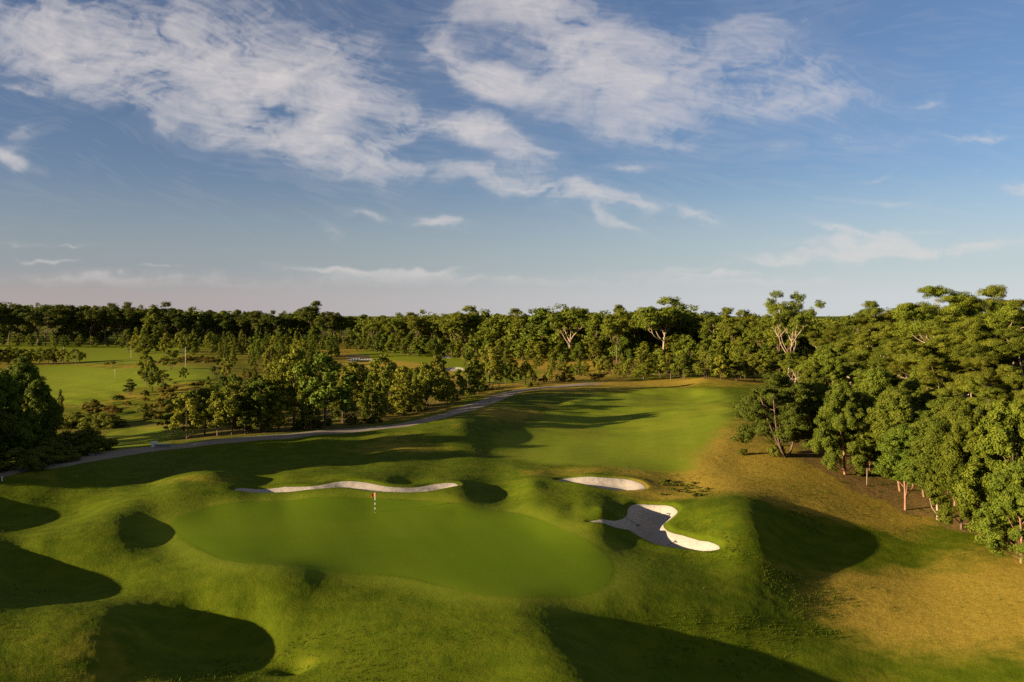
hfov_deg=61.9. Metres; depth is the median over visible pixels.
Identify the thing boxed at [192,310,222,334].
wood tree
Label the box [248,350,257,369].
pointed tree
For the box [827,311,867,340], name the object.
gum tree
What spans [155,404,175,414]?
heath bush
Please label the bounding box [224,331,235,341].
pointed tree
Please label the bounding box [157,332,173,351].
fairway tree
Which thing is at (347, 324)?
wood tree
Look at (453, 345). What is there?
understorey tree
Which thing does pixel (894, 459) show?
gum tree
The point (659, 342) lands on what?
understorey tree
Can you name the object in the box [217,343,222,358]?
pointed tree
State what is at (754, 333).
gum tree
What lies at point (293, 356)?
tree
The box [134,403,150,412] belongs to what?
bush
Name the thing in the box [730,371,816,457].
wattle tree
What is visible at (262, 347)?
pointed tree
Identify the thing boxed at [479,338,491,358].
understorey tree
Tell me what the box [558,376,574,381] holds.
heath bush
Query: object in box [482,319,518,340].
wood tree
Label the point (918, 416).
gum tree
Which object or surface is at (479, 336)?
wood tree
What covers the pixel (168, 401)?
bush
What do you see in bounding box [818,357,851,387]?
gum tree
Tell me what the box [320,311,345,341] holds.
wood tree
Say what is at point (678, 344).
understorey tree
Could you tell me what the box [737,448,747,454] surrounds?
bush
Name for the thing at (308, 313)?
wood tree
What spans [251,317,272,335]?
wood tree
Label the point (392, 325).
wood tree
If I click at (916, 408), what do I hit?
gum tree
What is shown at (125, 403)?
heath bush
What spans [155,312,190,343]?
wood tree
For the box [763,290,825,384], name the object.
lone gum tree
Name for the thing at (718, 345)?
understorey tree
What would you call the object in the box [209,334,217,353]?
pointed tree
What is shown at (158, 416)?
heath bush
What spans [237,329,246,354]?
pointed tree
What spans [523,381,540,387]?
heath bush
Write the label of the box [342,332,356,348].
understorey tree
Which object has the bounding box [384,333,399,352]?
understorey tree
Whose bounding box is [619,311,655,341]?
wood tree
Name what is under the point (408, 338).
understorey tree
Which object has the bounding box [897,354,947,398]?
gum tree
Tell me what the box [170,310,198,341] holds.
wood tree
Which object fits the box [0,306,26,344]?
wood tree
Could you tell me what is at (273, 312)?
wood tree
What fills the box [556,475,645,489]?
sand bunker
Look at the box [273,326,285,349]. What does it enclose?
pointed tree
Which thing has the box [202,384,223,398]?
grove tree
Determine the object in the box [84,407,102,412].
heath bush
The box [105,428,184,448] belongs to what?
lawn
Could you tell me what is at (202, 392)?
tree
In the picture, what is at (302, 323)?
wood tree
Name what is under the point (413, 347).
understorey tree
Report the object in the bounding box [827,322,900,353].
gum tree
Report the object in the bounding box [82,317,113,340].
wood tree
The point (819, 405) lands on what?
gum tree
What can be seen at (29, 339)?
understorey tree
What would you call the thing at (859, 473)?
scrub bush
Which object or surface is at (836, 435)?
gum tree
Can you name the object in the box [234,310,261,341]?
wood tree
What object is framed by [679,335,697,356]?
understorey tree
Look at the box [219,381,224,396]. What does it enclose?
grove tree
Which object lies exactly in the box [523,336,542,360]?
understorey tree
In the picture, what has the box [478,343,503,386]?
tree
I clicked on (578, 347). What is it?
understorey tree
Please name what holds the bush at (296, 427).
on the ground at (132, 620)
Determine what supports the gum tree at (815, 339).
on the ground at (132, 620)
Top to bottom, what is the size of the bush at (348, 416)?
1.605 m
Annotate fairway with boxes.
[25,365,220,404]
[356,349,540,383]
[492,388,730,472]
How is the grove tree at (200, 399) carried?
on the ground at (132, 620)
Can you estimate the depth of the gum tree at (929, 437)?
98.30 m
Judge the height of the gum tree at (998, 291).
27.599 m
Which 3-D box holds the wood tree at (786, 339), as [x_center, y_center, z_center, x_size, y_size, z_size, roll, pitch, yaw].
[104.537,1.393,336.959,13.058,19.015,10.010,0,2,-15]
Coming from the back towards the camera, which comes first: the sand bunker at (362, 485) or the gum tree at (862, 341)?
the gum tree at (862, 341)
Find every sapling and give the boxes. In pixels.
[57,390,64,415]
[531,372,537,381]
[546,369,552,380]
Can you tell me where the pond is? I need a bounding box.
[348,359,370,361]
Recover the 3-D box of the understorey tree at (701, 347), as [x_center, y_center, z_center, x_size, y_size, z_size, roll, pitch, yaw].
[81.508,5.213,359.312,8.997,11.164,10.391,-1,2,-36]
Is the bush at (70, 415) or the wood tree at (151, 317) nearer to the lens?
the bush at (70, 415)
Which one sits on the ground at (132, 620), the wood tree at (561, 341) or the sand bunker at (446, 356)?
the wood tree at (561, 341)
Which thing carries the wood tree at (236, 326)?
on the ground at (132, 620)
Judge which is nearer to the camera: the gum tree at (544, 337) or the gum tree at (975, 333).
the gum tree at (975, 333)
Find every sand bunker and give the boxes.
[234,480,459,492]
[441,355,453,358]
[446,367,464,370]
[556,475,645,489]
[588,502,720,550]
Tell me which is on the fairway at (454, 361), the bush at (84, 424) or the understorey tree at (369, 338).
the understorey tree at (369, 338)
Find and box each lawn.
[0,340,186,363]
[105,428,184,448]
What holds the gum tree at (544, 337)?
on the ground at (132, 620)
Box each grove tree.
[172,393,182,424]
[174,391,190,422]
[195,388,211,425]
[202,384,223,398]
[205,376,211,385]
[213,376,229,392]
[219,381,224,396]
[224,373,243,390]
[247,373,267,425]
[248,366,258,378]
[264,361,276,372]
[269,368,289,384]
[275,369,293,385]
[306,368,323,410]
[377,381,396,409]
[378,375,391,399]
[394,368,417,402]
[407,367,421,386]
[415,373,433,401]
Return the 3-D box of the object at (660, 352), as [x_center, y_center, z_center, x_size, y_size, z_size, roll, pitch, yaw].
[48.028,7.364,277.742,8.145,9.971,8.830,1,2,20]
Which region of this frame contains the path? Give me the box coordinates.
[0,383,600,477]
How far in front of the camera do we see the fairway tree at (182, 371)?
302.41 m
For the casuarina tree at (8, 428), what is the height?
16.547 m
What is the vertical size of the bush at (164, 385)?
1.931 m
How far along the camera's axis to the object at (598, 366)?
285.50 m
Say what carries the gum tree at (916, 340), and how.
on the ground at (132, 620)
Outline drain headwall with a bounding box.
[154,443,170,446]
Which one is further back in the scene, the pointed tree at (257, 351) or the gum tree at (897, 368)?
the pointed tree at (257, 351)
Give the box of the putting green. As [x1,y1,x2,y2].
[171,497,614,597]
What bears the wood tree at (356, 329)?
on the ground at (132, 620)
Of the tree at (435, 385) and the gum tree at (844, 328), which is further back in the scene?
the gum tree at (844, 328)
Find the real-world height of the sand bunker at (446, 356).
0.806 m
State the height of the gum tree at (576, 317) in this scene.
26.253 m
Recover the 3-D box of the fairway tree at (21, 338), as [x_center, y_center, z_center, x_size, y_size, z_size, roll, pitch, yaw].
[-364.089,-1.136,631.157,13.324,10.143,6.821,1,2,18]
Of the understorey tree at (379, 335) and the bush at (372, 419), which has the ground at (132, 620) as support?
the bush at (372, 419)
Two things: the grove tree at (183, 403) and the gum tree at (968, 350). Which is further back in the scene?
the grove tree at (183, 403)
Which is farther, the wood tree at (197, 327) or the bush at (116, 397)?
the wood tree at (197, 327)
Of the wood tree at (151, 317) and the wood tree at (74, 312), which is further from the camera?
the wood tree at (74, 312)
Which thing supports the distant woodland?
on the ground at (132, 620)
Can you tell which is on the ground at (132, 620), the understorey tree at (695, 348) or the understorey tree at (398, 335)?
the understorey tree at (695, 348)
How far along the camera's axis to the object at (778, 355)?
266.39 m
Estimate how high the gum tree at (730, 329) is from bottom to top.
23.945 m
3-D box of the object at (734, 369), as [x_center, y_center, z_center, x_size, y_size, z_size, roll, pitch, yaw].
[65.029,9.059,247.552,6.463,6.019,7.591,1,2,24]
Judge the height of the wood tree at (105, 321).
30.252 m
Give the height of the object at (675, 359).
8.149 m
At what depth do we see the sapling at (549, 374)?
263.53 m
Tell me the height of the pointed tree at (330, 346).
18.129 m
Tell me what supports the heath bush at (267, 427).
on the ground at (132, 620)
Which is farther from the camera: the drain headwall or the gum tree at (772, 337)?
the gum tree at (772, 337)
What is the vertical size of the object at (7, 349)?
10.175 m
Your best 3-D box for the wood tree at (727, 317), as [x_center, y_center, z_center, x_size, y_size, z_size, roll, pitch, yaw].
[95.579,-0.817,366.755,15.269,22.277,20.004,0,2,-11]
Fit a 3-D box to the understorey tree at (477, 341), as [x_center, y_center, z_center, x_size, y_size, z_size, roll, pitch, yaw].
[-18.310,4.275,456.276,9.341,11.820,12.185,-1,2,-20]
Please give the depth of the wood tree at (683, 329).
379.65 m
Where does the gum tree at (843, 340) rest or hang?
on the ground at (132, 620)
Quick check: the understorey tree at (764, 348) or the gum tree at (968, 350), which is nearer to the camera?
the gum tree at (968, 350)
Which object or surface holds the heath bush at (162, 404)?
on the ground at (132, 620)
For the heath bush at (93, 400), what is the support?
on the ground at (132, 620)
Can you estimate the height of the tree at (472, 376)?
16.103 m
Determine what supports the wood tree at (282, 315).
on the ground at (132, 620)
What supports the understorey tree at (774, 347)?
on the ground at (132, 620)
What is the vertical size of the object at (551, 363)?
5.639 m
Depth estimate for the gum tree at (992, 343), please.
148.02 m
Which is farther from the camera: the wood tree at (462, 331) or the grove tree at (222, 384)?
the wood tree at (462, 331)
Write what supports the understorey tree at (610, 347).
on the ground at (132, 620)
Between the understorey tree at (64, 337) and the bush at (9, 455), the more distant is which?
the understorey tree at (64, 337)
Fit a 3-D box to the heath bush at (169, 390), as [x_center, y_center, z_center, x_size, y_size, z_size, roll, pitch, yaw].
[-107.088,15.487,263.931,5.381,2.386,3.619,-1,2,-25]
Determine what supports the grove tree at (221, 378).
on the ground at (132, 620)
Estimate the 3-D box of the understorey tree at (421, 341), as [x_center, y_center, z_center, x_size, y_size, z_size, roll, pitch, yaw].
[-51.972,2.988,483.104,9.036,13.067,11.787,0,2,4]
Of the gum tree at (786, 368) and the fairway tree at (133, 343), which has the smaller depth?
the gum tree at (786, 368)
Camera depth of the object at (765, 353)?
268.59 m
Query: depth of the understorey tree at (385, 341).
524.04 m
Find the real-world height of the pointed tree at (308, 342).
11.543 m
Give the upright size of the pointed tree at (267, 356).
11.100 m
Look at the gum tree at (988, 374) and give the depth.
134.56 m
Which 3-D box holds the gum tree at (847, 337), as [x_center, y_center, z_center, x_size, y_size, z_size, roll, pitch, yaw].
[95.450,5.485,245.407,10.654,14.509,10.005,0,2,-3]
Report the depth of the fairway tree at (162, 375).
283.18 m
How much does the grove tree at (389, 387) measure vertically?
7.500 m
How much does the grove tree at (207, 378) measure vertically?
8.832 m
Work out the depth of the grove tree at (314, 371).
192.95 m
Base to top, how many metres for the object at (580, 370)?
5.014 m
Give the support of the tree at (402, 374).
on the ground at (132, 620)
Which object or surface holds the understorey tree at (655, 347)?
on the ground at (132, 620)
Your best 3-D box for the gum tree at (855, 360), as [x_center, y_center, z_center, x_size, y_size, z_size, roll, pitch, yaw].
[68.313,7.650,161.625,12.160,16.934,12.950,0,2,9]
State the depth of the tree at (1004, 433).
89.97 m
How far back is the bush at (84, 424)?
192.63 m
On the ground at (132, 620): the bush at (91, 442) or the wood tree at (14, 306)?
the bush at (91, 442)
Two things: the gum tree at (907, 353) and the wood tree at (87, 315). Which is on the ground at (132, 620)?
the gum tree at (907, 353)
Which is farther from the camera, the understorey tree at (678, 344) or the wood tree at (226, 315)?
the wood tree at (226, 315)
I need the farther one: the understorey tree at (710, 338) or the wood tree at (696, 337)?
the wood tree at (696, 337)
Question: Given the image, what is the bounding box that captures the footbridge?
[337,354,369,359]
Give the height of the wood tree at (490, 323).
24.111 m
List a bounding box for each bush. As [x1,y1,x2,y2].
[0,446,39,470]
[18,456,50,470]
[24,445,64,465]
[31,436,85,453]
[49,430,93,456]
[54,414,79,429]
[55,448,82,462]
[64,411,83,426]
[64,427,112,453]
[67,411,99,427]
[76,413,100,429]
[80,402,98,409]
[82,399,98,403]
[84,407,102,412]
[88,413,119,429]
[97,434,118,449]
[99,417,129,428]
[101,404,123,413]
[107,413,120,418]
[110,394,125,399]
[121,401,130,405]
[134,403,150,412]
[139,390,149,395]
[139,408,155,419]
[149,400,165,409]
[152,414,163,420]
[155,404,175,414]
[158,388,174,393]
[159,383,169,387]
[159,391,169,398]
[159,392,178,399]
[164,397,173,404]
[190,380,204,386]
[242,425,256,432]
[262,423,273,431]
[291,424,302,429]
[313,419,322,427]
[322,418,332,425]
[344,414,356,419]
[344,418,355,424]
[367,415,382,422]
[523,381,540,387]
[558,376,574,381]
[589,373,604,379]
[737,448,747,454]
[767,443,785,456]
[855,470,865,475]
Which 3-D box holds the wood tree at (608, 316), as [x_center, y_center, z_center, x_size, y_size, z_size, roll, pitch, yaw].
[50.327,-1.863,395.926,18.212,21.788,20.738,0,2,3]
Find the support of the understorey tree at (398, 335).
on the fairway at (454, 361)
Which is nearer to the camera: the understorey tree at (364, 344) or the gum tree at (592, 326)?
the gum tree at (592, 326)
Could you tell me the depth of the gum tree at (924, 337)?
177.18 m
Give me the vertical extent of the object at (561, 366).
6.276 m
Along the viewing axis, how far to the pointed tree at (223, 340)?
519.40 m
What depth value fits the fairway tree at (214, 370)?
310.72 m
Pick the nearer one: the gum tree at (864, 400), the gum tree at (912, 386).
the gum tree at (864, 400)
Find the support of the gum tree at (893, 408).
on the ground at (132, 620)
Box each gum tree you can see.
[16,398,32,447]
[543,313,570,343]
[546,308,591,360]
[581,313,614,359]
[600,310,629,362]
[612,312,650,360]
[630,296,688,358]
[686,313,701,337]
[698,312,730,340]
[718,309,752,341]
[734,316,774,348]
[761,325,801,371]
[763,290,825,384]
[777,356,806,382]
[781,351,808,378]
[795,344,851,382]
[797,365,830,450]
[800,381,872,474]
[803,324,841,346]
[806,382,825,454]
[814,387,831,428]
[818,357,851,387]
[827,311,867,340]
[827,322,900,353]
[827,412,845,443]
[834,392,878,464]
[837,337,899,376]
[838,335,852,341]
[839,338,853,356]
[847,330,921,360]
[848,368,866,389]
[854,308,925,335]
[854,384,870,456]
[856,300,900,330]
[856,367,893,407]
[864,385,919,491]
[865,352,904,390]
[866,449,876,474]
[870,423,920,509]
[874,448,882,464]
[883,326,1021,370]
[886,352,944,378]
[891,285,1023,361]
[893,316,934,350]
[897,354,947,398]
[898,379,938,408]
[905,417,951,519]
[907,410,934,496]
[911,405,921,485]
[913,313,1023,398]
[916,356,984,398]
[920,397,973,414]
[922,335,991,339]
[925,316,1023,396]
[929,377,1006,408]
[931,395,985,505]
[944,284,1023,384]
[951,328,1023,382]
[959,356,1022,399]
[970,399,1022,507]
[972,461,1023,562]
[981,364,1023,403]
[982,328,1023,400]
[987,298,1023,327]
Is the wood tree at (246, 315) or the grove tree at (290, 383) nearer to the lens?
the grove tree at (290, 383)
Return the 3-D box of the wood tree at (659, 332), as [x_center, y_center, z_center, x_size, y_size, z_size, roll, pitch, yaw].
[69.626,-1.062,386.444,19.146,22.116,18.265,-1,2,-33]
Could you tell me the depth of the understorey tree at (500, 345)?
425.96 m
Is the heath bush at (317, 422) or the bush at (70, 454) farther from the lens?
the heath bush at (317, 422)
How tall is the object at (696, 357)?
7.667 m
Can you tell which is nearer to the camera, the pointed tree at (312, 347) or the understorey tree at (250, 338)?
the pointed tree at (312, 347)
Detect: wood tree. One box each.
[0,302,14,343]
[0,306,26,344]
[1,303,30,342]
[12,304,37,333]
[14,304,64,343]
[25,308,67,345]
[35,308,70,340]
[46,304,74,342]
[62,304,84,342]
[68,306,90,343]
[75,308,109,343]
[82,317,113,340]
[92,302,119,344]
[95,307,138,342]
[111,301,141,334]
[120,306,147,330]
[136,308,164,330]
[140,305,167,345]
[148,301,176,344]
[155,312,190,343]
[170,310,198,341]
[180,311,205,342]
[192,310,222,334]
[200,313,236,343]
[213,313,235,335]
[229,314,246,341]
[230,310,261,342]
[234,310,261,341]
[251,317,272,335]
[261,310,275,333]
[261,315,288,332]
[277,313,296,332]
[284,308,302,330]
[285,310,308,337]
[296,300,321,332]
[307,315,329,343]
[314,319,344,336]
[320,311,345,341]
[335,317,350,344]
[345,316,359,332]
[352,314,367,339]
[361,315,391,342]
[361,316,375,347]
[379,319,408,334]
[398,320,410,350]
[405,311,429,337]
[413,320,430,349]
[424,321,441,341]
[432,313,464,352]
[433,329,450,349]
[437,311,469,356]
[444,305,479,340]
[467,314,483,351]
[473,319,498,351]
[482,316,507,346]
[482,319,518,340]
[502,322,525,355]
[508,308,536,355]
[519,307,557,357]
[545,313,565,354]
[550,308,583,359]
[567,315,592,357]
[581,312,606,355]
[605,314,630,340]
[613,304,633,322]
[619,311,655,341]
[639,313,659,348]
[646,316,691,336]
[661,318,687,346]
[670,310,698,355]
[686,310,705,344]
[695,307,734,342]
[713,322,738,358]
[720,313,739,335]
[738,312,765,345]
[767,323,789,360]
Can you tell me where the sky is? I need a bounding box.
[0,0,1023,359]
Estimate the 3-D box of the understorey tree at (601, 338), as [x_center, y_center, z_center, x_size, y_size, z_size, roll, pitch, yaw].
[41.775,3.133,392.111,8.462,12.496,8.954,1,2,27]
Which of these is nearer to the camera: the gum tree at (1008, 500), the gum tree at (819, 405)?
the gum tree at (1008, 500)
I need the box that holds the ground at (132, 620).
[0,316,1023,681]
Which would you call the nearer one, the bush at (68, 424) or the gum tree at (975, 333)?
the gum tree at (975, 333)
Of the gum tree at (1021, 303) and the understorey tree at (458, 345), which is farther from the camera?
the understorey tree at (458, 345)
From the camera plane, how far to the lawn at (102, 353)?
553.89 m
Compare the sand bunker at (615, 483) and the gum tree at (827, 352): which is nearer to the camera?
the sand bunker at (615, 483)
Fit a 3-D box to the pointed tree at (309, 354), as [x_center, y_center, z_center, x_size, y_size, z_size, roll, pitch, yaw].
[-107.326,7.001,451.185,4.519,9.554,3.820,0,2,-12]
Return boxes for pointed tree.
[203,336,211,347]
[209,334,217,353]
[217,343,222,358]
[220,331,225,347]
[222,343,228,361]
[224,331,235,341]
[228,341,237,352]
[228,351,237,368]
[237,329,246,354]
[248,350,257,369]
[249,328,262,354]
[253,341,260,361]
[260,339,264,352]
[262,346,280,365]
[265,333,272,344]
[270,335,275,343]
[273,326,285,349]
[276,345,286,358]
[278,348,282,362]
[284,339,289,353]
[290,331,298,350]
[296,338,308,352]
[305,334,311,347]
[306,345,312,359]
[308,339,316,358]
[313,344,320,358]
[327,329,340,356]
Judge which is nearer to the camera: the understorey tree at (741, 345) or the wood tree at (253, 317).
the understorey tree at (741, 345)
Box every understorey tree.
[0,333,6,344]
[26,334,35,346]
[37,335,45,346]
[50,334,58,345]
[59,335,69,345]
[73,334,85,346]
[86,336,99,347]
[248,336,252,344]
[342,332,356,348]
[353,339,363,350]
[361,339,369,349]
[365,333,376,350]
[372,331,386,352]
[379,332,392,352]
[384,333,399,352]
[392,331,406,353]
[399,334,412,355]
[410,339,419,356]
[413,335,426,355]
[420,335,434,356]
[424,338,443,355]
[438,340,445,355]
[443,344,455,357]
[450,340,461,356]
[453,336,468,358]
[472,338,481,357]
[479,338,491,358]
[494,338,505,358]
[500,337,516,359]
[513,337,528,361]
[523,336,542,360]
[537,341,548,359]
[546,346,555,360]
[549,344,567,362]
[555,345,570,361]
[566,345,573,361]
[569,342,588,359]
[579,343,589,359]
[586,335,602,360]
[594,335,608,358]
[599,336,616,357]
[605,334,627,358]
[610,332,634,358]
[613,332,640,360]
[627,335,643,355]
[635,345,650,362]
[649,344,659,357]
[655,335,668,350]
[662,334,679,353]
[670,334,689,353]
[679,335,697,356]
[690,346,699,357]
[696,340,711,360]
[704,336,719,353]
[709,340,725,363]
[726,339,737,360]
[729,336,747,361]
[732,337,759,361]
[759,346,770,357]
[763,339,784,353]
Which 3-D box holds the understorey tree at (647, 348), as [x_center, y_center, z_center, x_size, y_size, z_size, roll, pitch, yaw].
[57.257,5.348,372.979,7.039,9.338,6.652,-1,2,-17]
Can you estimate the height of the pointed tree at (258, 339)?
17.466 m
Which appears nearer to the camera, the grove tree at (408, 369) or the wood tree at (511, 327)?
the grove tree at (408, 369)
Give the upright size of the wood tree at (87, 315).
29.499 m
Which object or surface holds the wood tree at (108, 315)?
on the lawn at (102, 353)
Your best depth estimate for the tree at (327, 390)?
156.36 m
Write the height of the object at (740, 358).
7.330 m
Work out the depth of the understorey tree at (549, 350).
403.36 m
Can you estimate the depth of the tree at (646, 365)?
266.79 m
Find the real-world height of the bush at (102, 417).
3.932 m
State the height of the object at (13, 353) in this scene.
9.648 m
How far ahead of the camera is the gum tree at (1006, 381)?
125.18 m
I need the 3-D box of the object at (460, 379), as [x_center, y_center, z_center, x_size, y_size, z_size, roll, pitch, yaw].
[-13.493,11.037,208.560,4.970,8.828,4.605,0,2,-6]
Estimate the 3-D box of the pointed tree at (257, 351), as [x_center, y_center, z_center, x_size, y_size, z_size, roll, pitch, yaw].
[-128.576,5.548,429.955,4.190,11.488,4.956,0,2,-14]
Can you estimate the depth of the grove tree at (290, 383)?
238.25 m
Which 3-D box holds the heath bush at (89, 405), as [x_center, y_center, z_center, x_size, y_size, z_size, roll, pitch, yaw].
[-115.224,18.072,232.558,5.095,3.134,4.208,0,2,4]
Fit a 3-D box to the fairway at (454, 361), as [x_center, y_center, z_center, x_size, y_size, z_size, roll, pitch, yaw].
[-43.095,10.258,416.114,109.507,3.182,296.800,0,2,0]
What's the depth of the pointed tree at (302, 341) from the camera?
495.26 m
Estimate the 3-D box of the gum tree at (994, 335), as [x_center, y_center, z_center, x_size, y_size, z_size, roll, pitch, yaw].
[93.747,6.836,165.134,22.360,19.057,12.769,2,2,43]
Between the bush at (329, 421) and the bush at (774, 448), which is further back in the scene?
the bush at (329, 421)
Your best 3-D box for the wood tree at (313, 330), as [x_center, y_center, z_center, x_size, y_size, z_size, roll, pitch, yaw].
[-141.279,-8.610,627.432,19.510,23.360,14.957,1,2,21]
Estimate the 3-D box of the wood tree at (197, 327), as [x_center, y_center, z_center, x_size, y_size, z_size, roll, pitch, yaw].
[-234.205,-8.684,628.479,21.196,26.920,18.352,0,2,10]
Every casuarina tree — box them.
[0,368,39,462]
[0,378,24,455]
[6,356,52,446]
[16,379,64,450]
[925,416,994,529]
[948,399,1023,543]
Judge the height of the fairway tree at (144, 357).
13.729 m
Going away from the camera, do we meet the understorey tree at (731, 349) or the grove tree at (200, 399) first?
the grove tree at (200, 399)
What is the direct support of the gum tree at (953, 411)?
on the ground at (132, 620)
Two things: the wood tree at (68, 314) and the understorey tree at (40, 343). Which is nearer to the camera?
the understorey tree at (40, 343)
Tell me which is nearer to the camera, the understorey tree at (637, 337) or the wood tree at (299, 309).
the understorey tree at (637, 337)
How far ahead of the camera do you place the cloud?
10752.86 m
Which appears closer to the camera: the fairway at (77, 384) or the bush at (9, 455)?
the bush at (9, 455)
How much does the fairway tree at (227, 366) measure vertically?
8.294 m
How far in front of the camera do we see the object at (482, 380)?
227.52 m
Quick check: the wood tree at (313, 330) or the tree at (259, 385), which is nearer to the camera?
the tree at (259, 385)
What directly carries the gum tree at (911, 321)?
on the ground at (132, 620)
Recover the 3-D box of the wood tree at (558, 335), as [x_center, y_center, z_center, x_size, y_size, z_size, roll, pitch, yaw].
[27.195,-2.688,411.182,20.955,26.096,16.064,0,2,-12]
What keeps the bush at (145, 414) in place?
on the ground at (132, 620)
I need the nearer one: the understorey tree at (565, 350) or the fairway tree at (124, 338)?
the understorey tree at (565, 350)
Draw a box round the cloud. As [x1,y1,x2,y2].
[0,0,991,274]
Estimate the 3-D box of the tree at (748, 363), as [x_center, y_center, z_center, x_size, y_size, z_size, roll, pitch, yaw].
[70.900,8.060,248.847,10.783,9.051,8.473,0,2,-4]
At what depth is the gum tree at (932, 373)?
132.37 m
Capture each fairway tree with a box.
[11,333,25,344]
[47,340,56,363]
[66,348,85,364]
[118,329,133,349]
[122,379,136,394]
[127,327,143,353]
[135,330,155,349]
[135,348,155,385]
[141,363,161,390]
[147,327,161,352]
[154,369,177,383]
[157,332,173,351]
[159,350,179,369]
[171,330,193,354]
[179,367,188,380]
[186,329,199,354]
[209,362,222,377]
[220,358,230,375]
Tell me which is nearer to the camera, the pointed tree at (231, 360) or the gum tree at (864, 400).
the gum tree at (864, 400)
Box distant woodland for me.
[0,302,988,357]
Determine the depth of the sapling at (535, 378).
256.07 m
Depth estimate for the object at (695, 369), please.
247.34 m
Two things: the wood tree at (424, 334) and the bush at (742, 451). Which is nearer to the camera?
the bush at (742, 451)
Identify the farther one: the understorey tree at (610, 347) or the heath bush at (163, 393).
the understorey tree at (610, 347)
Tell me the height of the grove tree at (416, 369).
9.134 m
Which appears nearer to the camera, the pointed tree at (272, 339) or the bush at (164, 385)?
the bush at (164, 385)
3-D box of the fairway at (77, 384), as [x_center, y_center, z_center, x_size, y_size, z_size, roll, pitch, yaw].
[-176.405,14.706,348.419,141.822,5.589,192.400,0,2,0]

